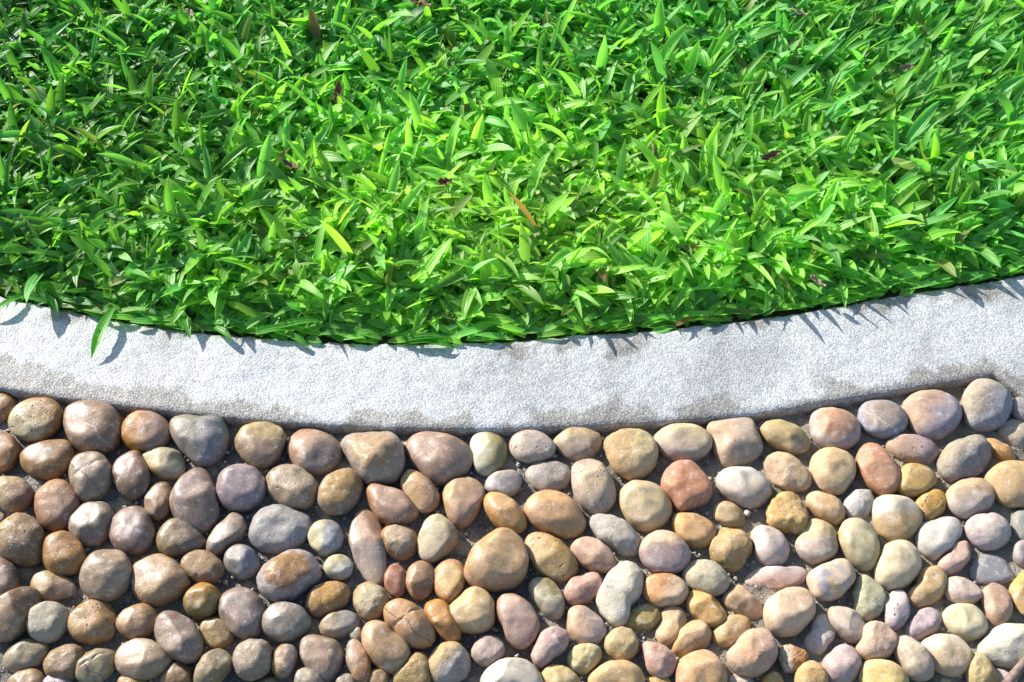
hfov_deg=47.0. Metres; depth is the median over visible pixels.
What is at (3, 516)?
pebble
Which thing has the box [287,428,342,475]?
pebble
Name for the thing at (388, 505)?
pebble
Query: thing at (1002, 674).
pebble
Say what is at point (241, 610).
pebble
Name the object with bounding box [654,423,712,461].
pebble
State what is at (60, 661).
pebble
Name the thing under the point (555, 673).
pebble
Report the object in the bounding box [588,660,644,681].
pebble
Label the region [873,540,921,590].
pebble
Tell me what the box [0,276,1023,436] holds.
concrete kerb
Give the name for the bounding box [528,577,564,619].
pebble
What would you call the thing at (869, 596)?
pebble
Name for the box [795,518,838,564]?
pebble
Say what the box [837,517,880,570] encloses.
pebble
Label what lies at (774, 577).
pebble
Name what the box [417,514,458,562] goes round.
pebble
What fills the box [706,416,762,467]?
pebble
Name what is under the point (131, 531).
pebble
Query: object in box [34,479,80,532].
pebble
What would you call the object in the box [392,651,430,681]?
pebble
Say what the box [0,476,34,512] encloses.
pebble
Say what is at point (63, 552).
pebble
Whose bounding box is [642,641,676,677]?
pebble
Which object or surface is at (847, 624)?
pebble
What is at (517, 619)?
pebble
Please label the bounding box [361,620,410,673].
pebble
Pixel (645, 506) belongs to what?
pebble
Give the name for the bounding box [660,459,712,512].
pebble
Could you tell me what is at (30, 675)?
pebble
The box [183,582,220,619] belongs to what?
pebble
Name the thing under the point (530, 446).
pebble
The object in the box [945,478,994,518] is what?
pebble
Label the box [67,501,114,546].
pebble
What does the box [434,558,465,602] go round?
pebble
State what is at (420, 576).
pebble
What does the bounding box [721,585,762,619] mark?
pebble
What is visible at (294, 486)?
pebble
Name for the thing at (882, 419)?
pebble
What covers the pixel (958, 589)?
pebble
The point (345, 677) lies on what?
pebble
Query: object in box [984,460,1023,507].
pebble
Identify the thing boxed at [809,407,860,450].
pebble
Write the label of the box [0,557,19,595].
pebble
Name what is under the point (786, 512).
pebble
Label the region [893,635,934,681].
pebble
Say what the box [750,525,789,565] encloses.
pebble
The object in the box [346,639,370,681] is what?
pebble
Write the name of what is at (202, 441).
pebble
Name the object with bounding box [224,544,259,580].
pebble
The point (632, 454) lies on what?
pebble
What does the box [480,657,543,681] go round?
pebble
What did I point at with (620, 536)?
pebble
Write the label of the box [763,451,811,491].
pebble
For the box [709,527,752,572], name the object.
pebble
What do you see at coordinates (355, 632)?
pebble
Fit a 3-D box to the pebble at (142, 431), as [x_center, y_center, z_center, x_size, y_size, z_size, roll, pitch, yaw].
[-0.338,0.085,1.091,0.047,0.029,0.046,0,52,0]
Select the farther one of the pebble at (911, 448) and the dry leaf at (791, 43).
the dry leaf at (791, 43)
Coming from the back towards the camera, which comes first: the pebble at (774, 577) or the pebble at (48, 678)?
the pebble at (774, 577)
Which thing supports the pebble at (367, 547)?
on the mortar path
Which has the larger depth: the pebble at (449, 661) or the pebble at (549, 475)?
the pebble at (549, 475)
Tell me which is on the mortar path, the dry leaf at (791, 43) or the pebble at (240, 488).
the pebble at (240, 488)
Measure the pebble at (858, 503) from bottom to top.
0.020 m
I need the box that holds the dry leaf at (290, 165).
[282,160,298,168]
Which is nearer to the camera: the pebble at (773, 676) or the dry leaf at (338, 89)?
the pebble at (773, 676)
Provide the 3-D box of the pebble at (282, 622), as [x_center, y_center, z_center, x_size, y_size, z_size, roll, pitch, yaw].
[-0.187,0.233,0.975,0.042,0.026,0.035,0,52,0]
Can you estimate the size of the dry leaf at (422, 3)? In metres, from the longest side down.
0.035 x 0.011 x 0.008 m
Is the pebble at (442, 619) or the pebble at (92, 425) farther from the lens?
the pebble at (92, 425)
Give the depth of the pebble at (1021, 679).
0.94 m
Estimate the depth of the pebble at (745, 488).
1.04 m
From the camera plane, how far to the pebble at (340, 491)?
1.04 m
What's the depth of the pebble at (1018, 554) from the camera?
1.01 m
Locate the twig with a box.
[1002,655,1023,681]
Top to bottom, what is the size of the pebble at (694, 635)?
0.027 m
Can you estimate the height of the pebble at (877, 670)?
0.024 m
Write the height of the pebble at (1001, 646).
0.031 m
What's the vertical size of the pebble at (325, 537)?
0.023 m
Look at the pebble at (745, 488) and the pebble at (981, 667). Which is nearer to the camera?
the pebble at (981, 667)
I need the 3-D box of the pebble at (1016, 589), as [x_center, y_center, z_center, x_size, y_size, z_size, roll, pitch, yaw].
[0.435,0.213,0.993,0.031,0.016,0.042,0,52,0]
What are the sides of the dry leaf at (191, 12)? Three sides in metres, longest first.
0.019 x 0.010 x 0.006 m
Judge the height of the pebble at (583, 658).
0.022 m
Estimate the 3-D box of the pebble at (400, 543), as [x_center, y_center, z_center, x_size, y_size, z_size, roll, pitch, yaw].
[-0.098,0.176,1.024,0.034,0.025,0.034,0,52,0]
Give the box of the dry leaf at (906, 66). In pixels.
[899,63,914,69]
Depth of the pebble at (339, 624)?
0.97 m
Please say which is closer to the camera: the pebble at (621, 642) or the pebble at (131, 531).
the pebble at (621, 642)
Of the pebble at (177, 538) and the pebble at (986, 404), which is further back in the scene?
the pebble at (986, 404)
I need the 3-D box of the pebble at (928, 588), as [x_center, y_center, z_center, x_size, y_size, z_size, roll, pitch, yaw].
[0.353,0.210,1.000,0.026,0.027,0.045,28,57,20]
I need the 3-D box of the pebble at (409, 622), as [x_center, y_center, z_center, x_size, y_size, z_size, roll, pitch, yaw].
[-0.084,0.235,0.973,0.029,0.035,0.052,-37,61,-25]
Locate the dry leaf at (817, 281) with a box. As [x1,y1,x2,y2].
[810,273,826,286]
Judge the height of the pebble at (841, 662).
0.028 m
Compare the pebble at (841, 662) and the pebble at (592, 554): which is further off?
the pebble at (592, 554)
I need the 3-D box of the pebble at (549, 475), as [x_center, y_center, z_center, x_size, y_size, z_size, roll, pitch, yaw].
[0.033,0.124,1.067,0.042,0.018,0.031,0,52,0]
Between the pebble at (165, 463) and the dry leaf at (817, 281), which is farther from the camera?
the dry leaf at (817, 281)
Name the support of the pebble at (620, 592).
on the mortar path
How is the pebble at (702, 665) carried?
on the mortar path
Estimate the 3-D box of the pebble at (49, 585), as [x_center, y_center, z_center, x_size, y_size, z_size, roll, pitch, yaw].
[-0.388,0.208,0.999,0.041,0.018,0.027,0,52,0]
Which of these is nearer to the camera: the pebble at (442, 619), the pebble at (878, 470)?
the pebble at (442, 619)
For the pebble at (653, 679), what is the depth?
0.94 m
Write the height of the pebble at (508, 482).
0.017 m
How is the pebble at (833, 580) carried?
on the mortar path
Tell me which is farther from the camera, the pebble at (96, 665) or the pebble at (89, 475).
the pebble at (89, 475)
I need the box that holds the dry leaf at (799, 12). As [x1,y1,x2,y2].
[792,6,806,15]
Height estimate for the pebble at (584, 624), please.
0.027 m
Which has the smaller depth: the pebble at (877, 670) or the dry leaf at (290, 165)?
the pebble at (877, 670)
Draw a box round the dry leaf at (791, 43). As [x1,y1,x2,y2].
[788,38,799,51]
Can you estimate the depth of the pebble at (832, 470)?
1.05 m
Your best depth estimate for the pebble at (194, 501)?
1.03 m
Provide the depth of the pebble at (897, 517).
1.03 m
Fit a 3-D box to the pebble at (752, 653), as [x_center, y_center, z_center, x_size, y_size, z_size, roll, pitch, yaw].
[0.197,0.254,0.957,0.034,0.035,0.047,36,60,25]
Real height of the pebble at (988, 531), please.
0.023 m
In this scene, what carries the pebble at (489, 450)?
on the mortar path
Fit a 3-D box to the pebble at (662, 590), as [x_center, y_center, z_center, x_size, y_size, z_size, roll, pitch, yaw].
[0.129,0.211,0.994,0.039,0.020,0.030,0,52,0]
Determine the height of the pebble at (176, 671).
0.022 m
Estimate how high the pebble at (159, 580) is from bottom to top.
0.035 m
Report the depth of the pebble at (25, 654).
0.95 m
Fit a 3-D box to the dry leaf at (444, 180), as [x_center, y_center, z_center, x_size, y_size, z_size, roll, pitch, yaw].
[-0.071,-0.168,1.240,0.016,0.007,0.010,-8,57,-13]
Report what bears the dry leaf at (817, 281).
on the grass
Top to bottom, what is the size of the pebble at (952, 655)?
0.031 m
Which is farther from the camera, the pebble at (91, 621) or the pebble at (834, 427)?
the pebble at (834, 427)
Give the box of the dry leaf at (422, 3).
[410,0,431,6]
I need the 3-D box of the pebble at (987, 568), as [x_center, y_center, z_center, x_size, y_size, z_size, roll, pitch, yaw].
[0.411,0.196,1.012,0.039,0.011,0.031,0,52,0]
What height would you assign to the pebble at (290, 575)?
0.038 m
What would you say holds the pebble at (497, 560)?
on the mortar path
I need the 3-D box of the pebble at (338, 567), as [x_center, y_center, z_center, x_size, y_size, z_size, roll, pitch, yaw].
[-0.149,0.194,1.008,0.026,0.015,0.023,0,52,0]
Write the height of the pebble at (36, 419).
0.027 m
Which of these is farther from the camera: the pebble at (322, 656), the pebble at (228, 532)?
the pebble at (228, 532)
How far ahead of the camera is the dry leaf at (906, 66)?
1.36 m
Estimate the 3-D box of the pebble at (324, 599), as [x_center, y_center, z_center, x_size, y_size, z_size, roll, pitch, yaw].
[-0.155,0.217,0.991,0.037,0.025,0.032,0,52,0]
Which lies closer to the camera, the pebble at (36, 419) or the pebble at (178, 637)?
the pebble at (178, 637)
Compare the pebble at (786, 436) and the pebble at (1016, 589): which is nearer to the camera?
the pebble at (1016, 589)
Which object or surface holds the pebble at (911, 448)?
on the mortar path
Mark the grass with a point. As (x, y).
(166, 222)
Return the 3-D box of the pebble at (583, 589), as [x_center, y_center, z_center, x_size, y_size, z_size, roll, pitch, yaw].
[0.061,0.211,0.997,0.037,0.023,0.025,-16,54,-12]
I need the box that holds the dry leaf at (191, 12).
[183,8,193,16]
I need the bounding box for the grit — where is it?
[0,388,1022,681]
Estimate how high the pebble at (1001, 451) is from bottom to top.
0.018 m
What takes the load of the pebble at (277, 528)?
on the mortar path
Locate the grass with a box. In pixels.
[0,0,1023,357]
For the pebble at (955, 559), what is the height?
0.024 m
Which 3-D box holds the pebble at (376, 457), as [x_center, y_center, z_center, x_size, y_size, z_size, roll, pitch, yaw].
[-0.127,0.106,1.071,0.061,0.044,0.057,0,52,0]
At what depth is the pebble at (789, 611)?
0.97 m
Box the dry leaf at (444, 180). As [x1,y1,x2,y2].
[438,177,451,184]
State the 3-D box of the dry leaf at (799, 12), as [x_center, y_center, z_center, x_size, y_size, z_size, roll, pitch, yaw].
[0.346,-0.396,1.418,0.010,0.008,0.027,-21,48,-31]
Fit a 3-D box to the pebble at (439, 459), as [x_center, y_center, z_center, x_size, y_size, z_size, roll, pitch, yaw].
[-0.067,0.107,1.076,0.063,0.035,0.056,0,52,0]
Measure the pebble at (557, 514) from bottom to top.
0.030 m
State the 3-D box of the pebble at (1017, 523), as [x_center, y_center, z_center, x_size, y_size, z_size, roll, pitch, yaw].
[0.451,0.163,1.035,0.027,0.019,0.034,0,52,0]
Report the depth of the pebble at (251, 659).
0.94 m
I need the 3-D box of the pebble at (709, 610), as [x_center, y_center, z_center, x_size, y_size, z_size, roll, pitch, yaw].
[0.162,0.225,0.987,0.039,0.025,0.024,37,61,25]
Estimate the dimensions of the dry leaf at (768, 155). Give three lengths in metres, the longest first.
0.031 x 0.009 x 0.008 m
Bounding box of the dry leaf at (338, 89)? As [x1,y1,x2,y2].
[334,81,341,102]
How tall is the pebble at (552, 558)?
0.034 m
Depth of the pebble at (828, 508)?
1.03 m
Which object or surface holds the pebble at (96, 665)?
on the mortar path
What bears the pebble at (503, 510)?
on the mortar path
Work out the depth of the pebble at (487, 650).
0.95 m
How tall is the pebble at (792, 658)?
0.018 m
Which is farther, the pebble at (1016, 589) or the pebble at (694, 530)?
the pebble at (694, 530)
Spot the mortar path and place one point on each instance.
(476, 528)
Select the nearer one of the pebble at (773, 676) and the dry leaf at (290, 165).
the pebble at (773, 676)
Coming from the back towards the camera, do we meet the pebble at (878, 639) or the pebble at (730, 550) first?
the pebble at (730, 550)
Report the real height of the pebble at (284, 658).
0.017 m
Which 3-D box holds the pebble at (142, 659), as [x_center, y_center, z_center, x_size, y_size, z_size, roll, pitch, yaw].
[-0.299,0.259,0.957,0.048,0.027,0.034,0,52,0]
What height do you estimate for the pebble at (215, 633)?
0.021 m
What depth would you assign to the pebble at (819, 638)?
0.97 m
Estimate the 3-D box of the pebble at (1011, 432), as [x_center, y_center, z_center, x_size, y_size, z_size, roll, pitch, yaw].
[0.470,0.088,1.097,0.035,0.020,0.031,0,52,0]
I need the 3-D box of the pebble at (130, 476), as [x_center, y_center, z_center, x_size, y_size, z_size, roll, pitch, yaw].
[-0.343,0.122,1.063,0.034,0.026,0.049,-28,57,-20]
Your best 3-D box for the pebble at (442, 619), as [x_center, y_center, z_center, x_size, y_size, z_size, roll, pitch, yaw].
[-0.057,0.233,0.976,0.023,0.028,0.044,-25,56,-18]
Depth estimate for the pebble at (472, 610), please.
0.97 m
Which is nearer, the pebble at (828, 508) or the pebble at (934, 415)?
the pebble at (828, 508)
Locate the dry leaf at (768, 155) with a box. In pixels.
[760,148,782,159]
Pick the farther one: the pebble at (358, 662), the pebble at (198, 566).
the pebble at (198, 566)
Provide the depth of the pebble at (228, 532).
1.02 m
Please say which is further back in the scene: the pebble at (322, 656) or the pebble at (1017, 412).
the pebble at (1017, 412)
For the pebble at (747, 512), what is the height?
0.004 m
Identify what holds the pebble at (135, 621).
on the mortar path
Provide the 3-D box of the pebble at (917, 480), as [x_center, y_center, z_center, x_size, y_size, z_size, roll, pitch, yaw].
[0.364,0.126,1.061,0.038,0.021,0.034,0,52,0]
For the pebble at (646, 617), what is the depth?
0.98 m
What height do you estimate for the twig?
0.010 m
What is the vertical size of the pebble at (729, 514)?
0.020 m
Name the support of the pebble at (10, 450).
on the mortar path
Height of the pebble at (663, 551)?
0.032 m
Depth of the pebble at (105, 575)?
0.99 m
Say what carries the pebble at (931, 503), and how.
on the mortar path
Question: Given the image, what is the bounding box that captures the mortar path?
[0,386,1023,681]
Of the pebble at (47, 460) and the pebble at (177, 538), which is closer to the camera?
the pebble at (177, 538)
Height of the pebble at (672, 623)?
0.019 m
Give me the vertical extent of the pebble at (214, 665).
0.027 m
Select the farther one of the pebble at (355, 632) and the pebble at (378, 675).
the pebble at (355, 632)
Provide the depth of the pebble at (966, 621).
0.97 m
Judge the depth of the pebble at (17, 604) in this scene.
0.97 m
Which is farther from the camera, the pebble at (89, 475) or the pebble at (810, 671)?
the pebble at (89, 475)
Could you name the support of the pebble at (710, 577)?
on the mortar path
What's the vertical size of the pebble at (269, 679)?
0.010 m
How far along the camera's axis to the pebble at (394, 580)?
0.99 m
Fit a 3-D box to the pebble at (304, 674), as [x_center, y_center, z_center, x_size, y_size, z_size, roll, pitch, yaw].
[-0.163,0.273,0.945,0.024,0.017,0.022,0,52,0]
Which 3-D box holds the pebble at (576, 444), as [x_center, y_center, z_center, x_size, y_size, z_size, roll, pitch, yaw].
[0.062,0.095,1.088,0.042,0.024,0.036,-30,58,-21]
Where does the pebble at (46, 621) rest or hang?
on the mortar path
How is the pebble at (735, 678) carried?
on the mortar path
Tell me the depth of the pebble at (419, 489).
1.04 m
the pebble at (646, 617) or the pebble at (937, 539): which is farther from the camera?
the pebble at (937, 539)
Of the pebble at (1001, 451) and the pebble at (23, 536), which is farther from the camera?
the pebble at (1001, 451)
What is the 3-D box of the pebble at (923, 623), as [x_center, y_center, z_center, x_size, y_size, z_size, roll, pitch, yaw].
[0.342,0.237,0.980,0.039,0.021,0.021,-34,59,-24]
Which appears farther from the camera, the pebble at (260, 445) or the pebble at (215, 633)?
the pebble at (260, 445)
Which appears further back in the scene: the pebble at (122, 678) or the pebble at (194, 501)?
the pebble at (194, 501)
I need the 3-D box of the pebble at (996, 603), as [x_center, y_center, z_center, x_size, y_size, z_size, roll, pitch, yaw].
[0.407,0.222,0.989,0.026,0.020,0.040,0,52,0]
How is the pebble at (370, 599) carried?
on the mortar path
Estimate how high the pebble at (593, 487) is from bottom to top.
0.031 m
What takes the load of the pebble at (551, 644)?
on the mortar path
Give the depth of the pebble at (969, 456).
1.06 m
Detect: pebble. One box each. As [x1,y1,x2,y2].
[0,392,16,422]
[0,431,20,473]
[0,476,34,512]
[0,509,6,522]
[0,512,46,567]
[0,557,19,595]
[0,586,41,642]
[3,638,49,672]
[7,668,44,681]
[8,397,63,441]
[19,439,74,479]
[26,601,69,643]
[30,570,77,601]
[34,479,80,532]
[41,530,86,576]
[43,644,84,679]
[43,675,73,681]
[63,400,122,454]
[66,599,117,644]
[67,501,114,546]
[68,451,111,502]
[75,648,115,681]
[79,549,131,602]
[108,506,155,556]
[111,450,150,499]
[115,603,157,639]
[115,638,173,679]
[116,675,146,681]
[121,410,171,453]
[131,553,190,607]
[142,447,185,479]
[144,482,171,520]
[154,610,203,663]
[155,518,206,557]
[159,661,191,681]
[169,414,229,467]
[169,467,220,533]
[180,550,224,583]
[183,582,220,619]
[193,648,232,681]
[199,617,233,648]
[206,512,246,556]
[216,463,266,512]
[218,587,265,640]
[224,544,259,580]
[232,638,272,680]
[234,421,286,468]
[248,504,311,553]
[255,677,283,681]
[256,549,321,602]
[261,601,311,643]
[265,464,318,510]
[272,643,297,678]
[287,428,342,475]
[294,667,323,681]
[299,634,343,681]
[305,581,349,617]
[308,519,343,556]
[317,468,363,515]
[319,610,359,638]
[323,554,352,580]
[335,673,355,681]
[341,431,405,485]
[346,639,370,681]
[348,508,386,585]
[349,626,361,640]
[352,581,389,620]
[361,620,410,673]
[365,483,418,525]
[368,668,388,681]
[381,524,417,561]
[383,598,435,649]
[384,563,405,597]
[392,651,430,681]
[400,469,439,513]
[405,431,472,485]
[405,560,434,600]
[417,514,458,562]
[424,599,461,641]
[428,641,470,681]
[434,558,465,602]
[442,477,484,528]
[449,586,494,634]
[463,527,528,592]
[470,432,507,476]
[471,635,504,666]
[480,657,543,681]
[483,492,526,533]
[485,470,521,496]
[496,593,539,649]
[509,430,555,463]
[523,489,585,539]
[524,532,578,581]
[525,461,570,490]
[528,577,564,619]
[531,626,568,668]
[541,664,580,681]
[553,427,601,461]
[563,572,602,605]
[566,605,606,644]
[567,643,601,674]
[570,536,616,573]
[571,459,616,514]
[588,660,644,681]
[589,513,641,556]
[596,561,643,627]
[603,428,658,480]
[603,626,638,660]
[618,480,672,531]
[623,603,660,631]
[638,530,690,574]
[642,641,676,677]
[643,573,688,607]
[646,677,670,681]
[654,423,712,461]
[654,606,686,646]
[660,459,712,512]
[671,512,716,547]
[672,620,711,656]
[675,649,727,681]
[682,559,729,596]
[685,590,726,628]
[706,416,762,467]
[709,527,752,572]
[712,614,750,647]
[713,501,745,527]
[715,466,771,509]
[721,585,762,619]
[726,627,777,677]
[728,674,753,681]
[744,509,750,515]
[744,565,807,588]
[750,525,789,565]
[759,419,810,454]
[762,671,783,681]
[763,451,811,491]
[763,587,815,636]
[765,491,808,535]
[777,644,808,673]
[794,660,827,681]
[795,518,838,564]
[804,614,835,654]
[805,491,844,525]
[806,558,855,601]
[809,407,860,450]
[809,447,855,495]
[821,644,861,681]
[827,606,865,643]
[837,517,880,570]
[843,489,873,519]
[852,574,886,620]
[855,443,900,495]
[856,620,897,660]
[857,400,907,439]
[858,659,908,681]
[871,494,922,541]
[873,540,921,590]
[883,589,909,630]
[885,434,938,463]
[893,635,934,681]
[897,463,936,496]
[901,390,961,440]
[905,607,941,639]
[907,565,947,608]
[915,488,945,521]
[915,516,961,560]
[921,633,972,676]
[936,435,990,481]
[937,540,970,575]
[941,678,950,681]
[942,603,987,640]
[944,576,982,603]
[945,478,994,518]
[960,378,1012,431]
[964,512,1010,550]
[965,652,998,681]
[969,553,1015,584]
[977,623,1023,668]
[980,582,1012,626]
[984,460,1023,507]
[986,438,1014,461]
[996,668,1008,681]
[997,419,1023,448]
[1009,571,1023,615]
[1010,509,1023,540]
[1011,397,1023,421]
[1012,540,1023,567]
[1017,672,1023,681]
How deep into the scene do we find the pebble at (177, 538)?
1.02 m
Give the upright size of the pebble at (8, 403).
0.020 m
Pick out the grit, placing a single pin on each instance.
(492, 528)
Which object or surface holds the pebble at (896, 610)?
on the mortar path
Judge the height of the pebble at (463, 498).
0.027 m
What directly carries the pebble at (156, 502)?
on the mortar path
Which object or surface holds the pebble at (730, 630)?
on the mortar path

